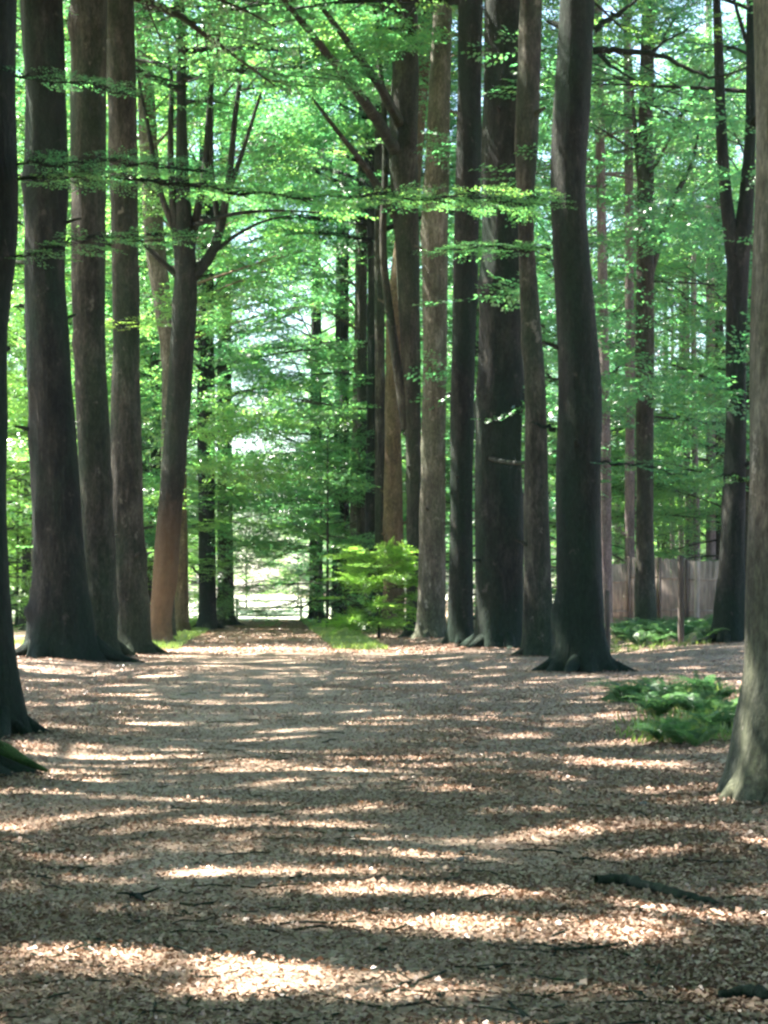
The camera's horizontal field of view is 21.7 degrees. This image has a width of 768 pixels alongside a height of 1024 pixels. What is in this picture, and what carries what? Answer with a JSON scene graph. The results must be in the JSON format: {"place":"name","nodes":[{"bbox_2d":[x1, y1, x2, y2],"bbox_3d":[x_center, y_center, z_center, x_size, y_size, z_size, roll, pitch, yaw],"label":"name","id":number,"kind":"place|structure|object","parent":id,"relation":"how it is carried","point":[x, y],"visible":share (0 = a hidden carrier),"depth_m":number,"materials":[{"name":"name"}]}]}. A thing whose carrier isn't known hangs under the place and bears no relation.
{"place":"outdoors","nodes":[
{"label":"outdoors","id":0,"kind":"place"},
{"bbox_2d":[12,594,623,619],"bbox_3d":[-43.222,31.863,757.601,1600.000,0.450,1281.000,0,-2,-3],"label":"field","id":1,"kind":"structure","parent":0,"point":[253,604],"depth_m":177.26,"materials":[{"name":"green plant"}]},
{"bbox_2d":[192,499,289,606],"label":"hedge tree","id":2,"kind":"object","parent":1,"relation":"on","point":[278,575],"visible":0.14,"depth_m":199.71,"materials":[{"name":"green plant"}]},
{"bbox_2d":[266,485,331,608],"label":"hedge tree","id":3,"kind":"object","parent":1,"relation":"on","point":[281,566],"visible":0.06,"depth_m":196.48,"materials":[{"name":"plant"}]},
{"bbox_2d":[259,219,474,568],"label":"forest tree","id":4,"kind":"object","parent":1,"relation":"on","point":[353,265],"visible":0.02,"depth_m":127.48,"materials":[{"name":"plant"}]},
{"bbox_2d":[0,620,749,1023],"bbox_3d":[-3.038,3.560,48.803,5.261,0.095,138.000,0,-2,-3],"label":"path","id":5,"kind":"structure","parent":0,"point":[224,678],"depth_m":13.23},
{"bbox_2d":[236,599,301,619],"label":"field gate","id":6,"kind":"structure","parent":5,"relation":"on","point":[268,608],"depth_m":115.64,"materials":[{"name":"grey wood"}]},
{"bbox_2d":[7,0,745,594],"label":"sky","id":7,"kind":"structure","parent":0,"point":[731,7],"materials":[{"name":"white"}]},
{"bbox_2d":[0,594,767,1023],"bbox_3d":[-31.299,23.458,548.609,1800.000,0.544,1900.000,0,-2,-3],"label":"ground","id":8,"kind":"structure","parent":0,"point":[486,702],"depth_m":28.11,"materials":[{"name":"brown plant"}]},
{"bbox_2d":[7,257,24,594],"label":"forest tree","id":9,"kind":"object","parent":8,"relation":"on","point":[15,375],"visible":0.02,"depth_m":111.64,"materials":[{"name":"green plant"}]},
{"bbox_2d":[0,740,47,777],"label":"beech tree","id":10,"kind":"object","parent":8,"relation":"on","point":[13,759],"visible":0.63,"depth_m":17.49,"materials":[{"name":"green plant"}]},
{"bbox_2d":[7,113,70,553],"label":"forest tree","id":11,"kind":"object","parent":8,"relation":"on","point":[9,474],"visible":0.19,"depth_m":88.08,"materials":[{"name":"green plant"}]},
{"bbox_2d":[7,347,75,631],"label":"bush","id":12,"kind":"object","parent":8,"relation":"on","point":[20,611],"visible":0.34,"depth_m":83.12,"materials":[{"name":"green plant"}]},
{"bbox_2d":[7,395,76,627],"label":"bush","id":13,"kind":"object","parent":8,"relation":"on","point":[17,592],"visible":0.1,"depth_m":91.03,"materials":[{"name":"green plant"}]},
{"bbox_2d":[16,3,135,246],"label":"beech tree","id":14,"kind":"object","parent":8,"relation":"on","point":[20,120],"visible":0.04,"depth_m":70.60,"materials":[{"name":"green plant"}]},
{"bbox_2d":[14,0,144,662],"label":"beech tree","id":15,"kind":"object","parent":8,"relation":"on","point":[58,613],"visible":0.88,"depth_m":46.39,"materials":[{"name":"brown plant"}]},
{"bbox_2d":[7,196,154,626],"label":"forest tree","id":16,"kind":"object","parent":8,"relation":"on","point":[25,567],"visible":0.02,"depth_m":93.95,"materials":[{"name":"green plant"}]},
{"bbox_2d":[7,200,160,586],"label":"forest tree","id":17,"kind":"object","parent":8,"relation":"on","point":[16,342],"visible":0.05,"depth_m":103.61,"materials":[{"name":"green plant"}]},
{"bbox_2d":[9,23,197,625],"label":"beech tree","id":18,"kind":"object","parent":8,"relation":"on","point":[20,305],"visible":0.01,"depth_m":95.83,"materials":[{"name":"green plant"}]},
{"bbox_2d":[13,0,215,630],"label":"beech tree","id":19,"kind":"object","parent":8,"relation":"on","point":[20,261],"visible":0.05,"depth_m":82.91,"materials":[{"name":"green plant"}]},
{"bbox_2d":[11,160,296,578],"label":"beech tree","id":20,"kind":"object","parent":8,"relation":"on","point":[145,466],"visible":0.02,"depth_m":111.40,"materials":[{"name":"green plant"}]},
{"bbox_2d":[11,149,299,603],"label":"beech tree","id":21,"kind":"object","parent":8,"relation":"on","point":[155,362],"visible":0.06,"depth_m":103.48,"materials":[{"name":"green plant"}]},
{"bbox_2d":[16,0,343,654],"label":"beech tree","id":22,"kind":"object","parent":8,"relation":"on","point":[134,634],"visible":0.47,"depth_m":52.70,"materials":[{"name":"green plant"}]},
{"bbox_2d":[106,300,253,583],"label":"forest tree","id":23,"kind":"object","parent":8,"relation":"on","point":[190,572],"depth_m":139.14,"materials":[{"name":"green plant"}]},
{"bbox_2d":[17,0,344,656],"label":"beech tree","id":24,"kind":"object","parent":8,"relation":"on","point":[87,30],"visible":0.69,"depth_m":49.12,"materials":[{"name":"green plant"}]},
{"bbox_2d":[8,0,380,631],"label":"beech tree","id":25,"kind":"object","parent":8,"relation":"on","point":[182,620],"visible":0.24,"depth_m":77.07,"materials":[{"name":"green plant"}]},
{"bbox_2d":[7,0,382,637],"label":"beech tree","id":26,"kind":"object","parent":8,"relation":"on","point":[152,208],"visible":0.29,"depth_m":69.04,"materials":[{"name":"green plant"}]},
{"bbox_2d":[8,3,385,629],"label":"beech tree","id":27,"kind":"object","parent":8,"relation":"on","point":[205,526],"visible":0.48,"depth_m":85.39,"materials":[{"name":"green plant"}]},
{"bbox_2d":[147,463,275,624],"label":"young beech","id":28,"kind":"object","parent":8,"relation":"on","point":[191,480],"visible":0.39,"depth_m":89.39,"materials":[{"name":"green plant"}]},
{"bbox_2d":[16,0,419,642],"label":"beech tree","id":29,"kind":"object","parent":8,"relation":"on","point":[186,272],"visible":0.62,"depth_m":62.86,"materials":[{"name":"green plant"}]},
{"bbox_2d":[105,87,367,625],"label":"beech tree","id":30,"kind":"object","parent":8,"relation":"on","point":[221,348],"visible":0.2,"depth_m":95.35,"materials":[{"name":"green plant"}]},
{"bbox_2d":[188,472,294,625],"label":"young beech","id":31,"kind":"object","parent":8,"relation":"on","point":[244,590],"visible":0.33,"depth_m":93.57,"materials":[{"name":"green plant"}]},
{"bbox_2d":[0,0,576,739],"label":"beech tree","id":32,"kind":"object","parent":8,"relation":"on","point":[14,718],"visible":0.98,"depth_m":22.76,"materials":[{"name":"green plant"}]},
{"bbox_2d":[235,429,349,621],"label":"young beech","id":33,"kind":"object","parent":8,"relation":"on","point":[313,612],"visible":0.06,"depth_m":107.53,"materials":[{"name":"green plant"}]},
{"bbox_2d":[216,378,405,623],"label":"young beech","id":34,"kind":"object","parent":8,"relation":"on","point":[319,615],"visible":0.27,"depth_m":96.70,"materials":[{"name":"green plant"}]},
{"bbox_2d":[227,425,405,628],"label":"young beech","id":35,"kind":"object","parent":8,"relation":"on","point":[327,563],"visible":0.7,"depth_m":83.74,"materials":[{"name":"green plant"}]},
{"bbox_2d":[188,1,456,619],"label":"beech tree","id":36,"kind":"object","parent":8,"relation":"on","point":[344,331],"visible":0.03,"depth_m":97.19,"materials":[{"name":"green plant"}]},
{"bbox_2d":[195,153,452,620],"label":"beech tree","id":37,"kind":"object","parent":8,"relation":"on","point":[316,327],"visible":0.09,"depth_m":110.13,"materials":[{"name":"green plant"}]},
{"bbox_2d":[136,620,519,654],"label":"leaf litter","id":38,"kind":"object","parent":8,"relation":"on","point":[289,624],"visible":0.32,"depth_m":63.46,"materials":[{"name":"brown plant"}]},
{"bbox_2d":[253,401,405,626],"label":"young beech","id":39,"kind":"object","parent":8,"relation":"on","point":[321,533],"visible":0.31,"depth_m":89.86,"materials":[{"name":"green plant"}]},
{"bbox_2d":[214,121,478,621],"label":"beech tree","id":40,"kind":"object","parent":8,"relation":"on","point":[337,328],"visible":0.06,"depth_m":100.61,"materials":[{"name":"green plant"}]},
{"bbox_2d":[260,309,446,585],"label":"forest tree","id":41,"kind":"object","parent":8,"relation":"on","point":[330,566],"visible":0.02,"depth_m":142.04,"materials":[{"name":"green plant"}]},
{"bbox_2d":[162,0,548,629],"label":"beech tree","id":42,"kind":"object","parent":8,"relation":"on","point":[368,241],"visible":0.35,"depth_m":83.98,"materials":[{"name":"green plant"}]},
{"bbox_2d":[196,1,548,627],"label":"beech tree","id":43,"kind":"object","parent":8,"relation":"on","point":[361,331],"visible":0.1,"depth_m":88.25,"materials":[{"name":"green plant"}]},
{"bbox_2d":[14,617,739,744],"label":"grass","id":44,"kind":"structure","parent":8,"relation":"on","point":[343,638],"depth_m":53.76,"materials":[{"name":"green plant"}]},
{"bbox_2d":[215,89,540,616],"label":"beech tree","id":45,"kind":"object","parent":8,"relation":"on","point":[348,280],"visible":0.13,"depth_m":91.66,"materials":[{"name":"green plant"}]},
{"bbox_2d":[312,537,447,638],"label":"shrub","id":46,"kind":"object","parent":8,"relation":"on","point":[357,621],"visible":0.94,"depth_m":67.68,"materials":[{"name":"green plant"}]},
{"bbox_2d":[0,676,767,1023],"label":"twig litter","id":47,"kind":"object","parent":8,"relation":"on","point":[438,994],"visible":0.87,"depth_m":9.54,"materials":[{"name":"brown plant"}]},
{"bbox_2d":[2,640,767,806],"bbox_3d":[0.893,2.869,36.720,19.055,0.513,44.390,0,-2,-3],"label":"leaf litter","id":48,"kind":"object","parent":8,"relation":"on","point":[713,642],"visible":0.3,"depth_m":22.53,"materials":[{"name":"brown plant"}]},
{"bbox_2d":[229,0,553,636],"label":"beech tree","id":49,"kind":"object","parent":8,"relation":"on","point":[400,104],"visible":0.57,"depth_m":70.20,"materials":[{"name":"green plant"}]},
{"bbox_2d":[230,0,556,631],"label":"beech tree","id":50,"kind":"object","parent":8,"relation":"on","point":[379,311],"visible":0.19,"depth_m":80.20,"materials":[{"name":"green plant"}]},
{"bbox_2d":[401,431,475,615],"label":"young beech","id":51,"kind":"object","parent":8,"relation":"on","point":[447,575],"visible":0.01,"depth_m":95.35,"materials":[{"name":"green plant"}]},
{"bbox_2d":[226,0,656,644],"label":"beech tree","id":52,"kind":"object","parent":8,"relation":"on","point":[462,392],"visible":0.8,"depth_m":58.25,"materials":[{"name":"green plant"}]},
{"bbox_2d":[261,0,626,632],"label":"beech tree","id":53,"kind":"object","parent":8,"relation":"on","point":[393,522],"visible":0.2,"depth_m":77.08,"materials":[{"name":"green plant"}]},
{"bbox_2d":[348,345,556,610],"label":"young beech","id":54,"kind":"object","parent":8,"relation":"on","point":[554,590],"visible":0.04,"depth_m":86.22,"materials":[{"name":"green plant"}]},
{"bbox_2d":[332,143,621,619],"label":"forest tree","id":55,"kind":"object","parent":8,"relation":"on","point":[352,337],"visible":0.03,"depth_m":100.37,"materials":[{"name":"green plant"}]},
{"bbox_2d":[274,0,692,638],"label":"beech tree","id":56,"kind":"object","parent":8,"relation":"on","point":[430,620],"visible":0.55,"depth_m":66.12,"materials":[{"name":"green plant"}]},
{"bbox_2d":[403,201,612,613],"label":"forest tree","id":57,"kind":"object","parent":8,"relation":"on","point":[554,389],"visible":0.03,"depth_m":114.18,"materials":[{"name":"plant"}]},
{"bbox_2d":[508,0,552,656],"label":"beech tree","id":58,"kind":"object","parent":8,"relation":"on","point":[536,639],"visible":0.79,"depth_m":47.25,"materials":[{"name":"brown plant"}]},
{"bbox_2d":[322,0,749,673],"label":"beech tree","id":59,"kind":"object","parent":8,"relation":"on","point":[578,636],"visible":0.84,"depth_m":38.63,"materials":[{"name":"brown plant"}]},
{"bbox_2d":[394,0,684,649],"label":"beech tree","id":60,"kind":"object","parent":8,"relation":"on","point":[498,560],"visible":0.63,"depth_m":53.95,"materials":[{"name":"brown plant"}]},
{"bbox_2d":[421,204,657,553],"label":"forest tree","id":61,"kind":"object","parent":8,"relation":"on","point":[614,366],"visible":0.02,"depth_m":116.33,"materials":[{"name":"green plant"}]},
{"bbox_2d":[478,12,623,301],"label":"pine tree","id":62,"kind":"object","parent":8,"relation":"on","point":[549,184],"visible":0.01,"depth_m":91.07,"materials":[{"name":"green plant"}]},
{"bbox_2d":[446,371,674,619],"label":"young beech","id":63,"kind":"object","parent":8,"relation":"on","point":[613,518],"visible":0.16,"depth_m":75.61,"materials":[{"name":"green plant"}]},
{"bbox_2d":[420,44,705,536],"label":"forest tree","id":64,"kind":"object","parent":8,"relation":"on","point":[546,372],"visible":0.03,"depth_m":95.57,"materials":[{"name":"green plant"}]},
{"bbox_2d":[404,0,755,621],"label":"forest tree","id":65,"kind":"object","parent":8,"relation":"on","point":[645,605],"visible":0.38,"depth_m":64.53,"materials":[{"name":"green plant"}]},
{"bbox_2d":[412,0,755,644],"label":"forest tree","id":66,"kind":"object","parent":8,"relation":"on","point":[729,599],"visible":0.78,"depth_m":50.61,"materials":[{"name":"green plant"}]},
{"bbox_2d":[446,70,725,537],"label":"forest tree","id":67,"kind":"object","parent":8,"relation":"on","point":[692,510],"visible":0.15,"depth_m":80.09,"materials":[{"name":"green plant"}]},
{"bbox_2d":[481,0,726,625],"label":"forest tree","id":68,"kind":"object","parent":8,"relation":"on","point":[606,534],"visible":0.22,"depth_m":68.65,"materials":[{"name":"brown wood"}]},
{"bbox_2d":[536,148,676,369],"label":"pine tree","id":69,"kind":"object","parent":8,"relation":"on","point":[590,260],"visible":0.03,"depth_m":107.53,"materials":[{"name":"green plant"}]},
{"bbox_2d":[604,590,610,652],"bbox_3d":[5.289,2.724,47.320,0.142,1.748,0.147,0,-2,-3],"label":"wooden post","id":70,"kind":"object","parent":8,"relation":"on","point":[607,611],"visible":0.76,"depth_m":47.29,"materials":[{"name":"brown wood"}]},
{"bbox_2d":[547,188,690,610],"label":"pine tree","id":71,"kind":"object","parent":8,"relation":"on","point":[618,528],"visible":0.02,"depth_m":113.00,"materials":[{"name":"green plant"}]},
{"bbox_2d":[586,681,653,692],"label":"fern","id":72,"kind":"object","parent":8,"relation":"on","point":[620,689],"visible":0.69,"depth_m":28.32,"materials":[{"name":"plant"}]},
{"bbox_2d":[610,623,636,640],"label":"fern","id":73,"kind":"object","parent":8,"relation":"on","point":[616,631],"visible":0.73,"depth_m":54.72,"materials":[{"name":"plant"}]},
{"bbox_2d":[602,686,646,699],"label":"fern","id":74,"kind":"object","parent":8,"relation":"on","point":[616,694],"visible":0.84,"depth_m":28.15,"materials":[{"name":"plant"}]},
{"bbox_2d":[549,257,705,558],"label":"forest tree","id":75,"kind":"object","parent":8,"relation":"on","point":[661,548],"visible":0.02,"depth_m":131.16,"materials":[{"name":"plant"}]},
{"bbox_2d":[539,83,726,553],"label":"pine tree","id":76,"kind":"object","parent":8,"relation":"on","point":[623,306],"visible":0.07,"depth_m":87.00,"materials":[{"name":"green plant"}]},
{"bbox_2d":[547,395,721,612],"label":"young beech","id":77,"kind":"object","parent":8,"relation":"on","point":[661,521],"visible":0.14,"depth_m":79.01,"materials":[{"name":"green plant"}]},
{"bbox_2d":[619,630,660,645],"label":"fern","id":78,"kind":"object","parent":8,"relation":"on","point":[633,639],"visible":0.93,"depth_m":51.33,"materials":[{"name":"plant"}]},
{"bbox_2d":[536,0,745,618],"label":"forest tree","id":79,"kind":"object","parent":8,"relation":"on","point":[629,482],"visible":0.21,"depth_m":72.76,"materials":[{"name":"green plant"}]},
{"bbox_2d":[535,57,755,560],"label":"forest tree","id":80,"kind":"object","parent":8,"relation":"on","point":[717,345],"visible":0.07,"depth_m":88.70,"materials":[{"name":"green plant"}]},
{"bbox_2d":[629,724,668,741],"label":"fern","id":81,"kind":"object","parent":8,"relation":"on","point":[658,734],"visible":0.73,"depth_m":20.84,"materials":[{"name":"plant"}]},
{"bbox_2d":[548,1,755,588],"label":"forest tree","id":82,"kind":"object","parent":8,"relation":"on","point":[695,469],"visible":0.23,"depth_m":72.86,"materials":[{"name":"green plant"}]},
{"bbox_2d":[594,874,722,905],"bbox_3d":[1.505,2.004,10.646,0.192,0.071,0.905,2,-3,-39],"label":"fallen branch","id":83,"kind":"object","parent":8,"relation":"on","point":[636,881],"visible":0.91,"depth_m":10.68,"materials":[{"name":"brown wood"}]},
{"bbox_2d":[616,692,700,718],"bbox_3d":[3.434,2.380,24.587,1.018,0.337,1.042,2,-3,-36],"label":"fern","id":84,"kind":"object","parent":8,"relation":"on","point":[659,708],"visible":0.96,"depth_m":24.49,"materials":[{"name":"green plant"}]},
{"bbox_2d":[612,556,718,624],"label":"wooden fence","id":85,"kind":"object","parent":8,"relation":"on","point":[666,575],"visible":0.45,"depth_m":70.61,"materials":[{"name":"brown wood"}]},
{"bbox_2d":[608,117,724,560],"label":"pine tree","id":86,"kind":"object","parent":8,"relation":"on","point":[682,331],"depth_m":97.38,"materials":[{"name":"green plant"}]},
{"bbox_2d":[611,333,725,594],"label":"young beech","id":87,"kind":"object","parent":8,"relation":"on","point":[668,492],"visible":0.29,"depth_m":77.00,"materials":[{"name":"green plant"}]},
{"bbox_2d":[611,354,725,592],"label":"young beech","id":88,"kind":"object","parent":8,"relation":"on","point":[673,503],"visible":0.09,"depth_m":89.27,"materials":[{"name":"green plant"}]},
{"bbox_2d":[625,678,718,695],"bbox_3d":[3.977,2.461,27.450,1.338,0.326,0.839,-2,-3,42],"label":"fern","id":89,"kind":"object","parent":8,"relation":"on","point":[651,688],"visible":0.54,"depth_m":27.45,"materials":[{"name":"plant"}]},
{"bbox_2d":[591,1,754,560],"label":"pine tree","id":90,"kind":"object","parent":8,"relation":"on","point":[695,459],"visible":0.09,"depth_m":83.10,"materials":[{"name":"green plant"}]},
{"bbox_2d":[612,136,738,593],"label":"pine tree","id":91,"kind":"object","parent":8,"relation":"on","point":[682,541],"visible":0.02,"depth_m":105.16,"materials":[{"name":"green plant"}]},
{"bbox_2d":[607,68,744,561],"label":"pine tree","id":92,"kind":"object","parent":8,"relation":"on","point":[685,462],"visible":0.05,"depth_m":91.09,"materials":[{"name":"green plant"}]},
{"bbox_2d":[597,96,754,534],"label":"forest tree","id":93,"kind":"object","parent":8,"relation":"on","point":[701,298],"visible":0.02,"depth_m":97.23,"materials":[{"name":"green plant"}]},
{"bbox_2d":[677,555,683,644],"bbox_3d":[7.490,2.331,50.446,0.176,2.482,0.184,0,-2,-3],"label":"wooden post","id":94,"kind":"object","parent":8,"relation":"on","point":[680,559],"visible":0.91,"depth_m":50.38,"materials":[{"name":"brown wood"}]},
{"bbox_2d":[609,0,754,561],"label":"forest tree","id":95,"kind":"object","parent":8,"relation":"on","point":[710,546],"visible":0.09,"depth_m":89.02,"materials":[{"name":"brown wood"}]},
{"bbox_2d":[659,620,709,638],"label":"fern","id":96,"kind":"object","parent":8,"relation":"on","point":[687,627],"visible":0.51,"depth_m":52.49,"materials":[{"name":"plant"}]},
{"bbox_2d":[641,720,728,742],"bbox_3d":[3.008,2.268,20.685,0.918,0.255,0.802,1,-3,-23],"label":"fern","id":97,"kind":"object","parent":8,"relation":"on","point":[676,738],"visible":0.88,"depth_m":20.54,"materials":[{"name":"green plant"}]},
{"bbox_2d":[659,727,730,746],"bbox_3d":[3.214,2.290,20.356,0.797,0.194,0.500,0,-2,-5],"label":"fern","id":98,"kind":"object","parent":8,"relation":"on","point":[693,739],"visible":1,"depth_m":20.32,"materials":[{"name":"green plant"}]},
{"bbox_2d":[663,692,728,712],"bbox_3d":[3.761,2.374,24.593,0.750,0.292,1.195,0,-2,-2],"label":"fern","id":99,"kind":"object","parent":8,"relation":"on","point":[687,706],"visible":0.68,"depth_m":24.43,"materials":[{"name":"green plant"}]},
{"bbox_2d":[664,671,728,689],"bbox_3d":[4.580,2.467,28.836,0.987,0.320,0.964,1,-2,-19],"label":"fern","id":100,"kind":"object","parent":8,"relation":"on","point":[704,679],"visible":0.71,"depth_m":28.83,"materials":[{"name":"plant"}]},
{"bbox_2d":[694,561,699,619],"bbox_3d":[9.478,2.625,60.567,0.167,2.261,0.171,0,-2,-3],"label":"wooden post","id":101,"kind":"object","parent":8,"relation":"on","point":[696,576],"visible":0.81,"depth_m":60.51,"materials":[{"name":"wood"}]},
{"bbox_2d":[667,702,736,732],"bbox_3d":[3.758,2.256,22.035,1.121,0.363,1.096,-1,-3,30],"label":"fern","id":102,"kind":"object","parent":8,"relation":"on","point":[727,717],"visible":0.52,"depth_m":21.91,"materials":[{"name":"green plant"}]},
{"bbox_2d":[686,624,728,637],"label":"fern","id":103,"kind":"object","parent":8,"relation":"on","point":[703,632],"visible":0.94,"depth_m":50.65,"materials":[{"name":"plant"}]},
{"bbox_2d":[680,0,767,805],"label":"beech tree","id":104,"kind":"object","parent":8,"relation":"on","point":[744,777],"visible":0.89,"depth_m":15.64,"materials":[{"name":"brown plant"}]},
{"bbox_2d":[717,984,767,1002],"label":"fallen branch","id":105,"kind":"object","parent":8,"relation":"on","point":[760,991],"visible":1,"depth_m":7.75,"materials":[{"name":"grey wood"}]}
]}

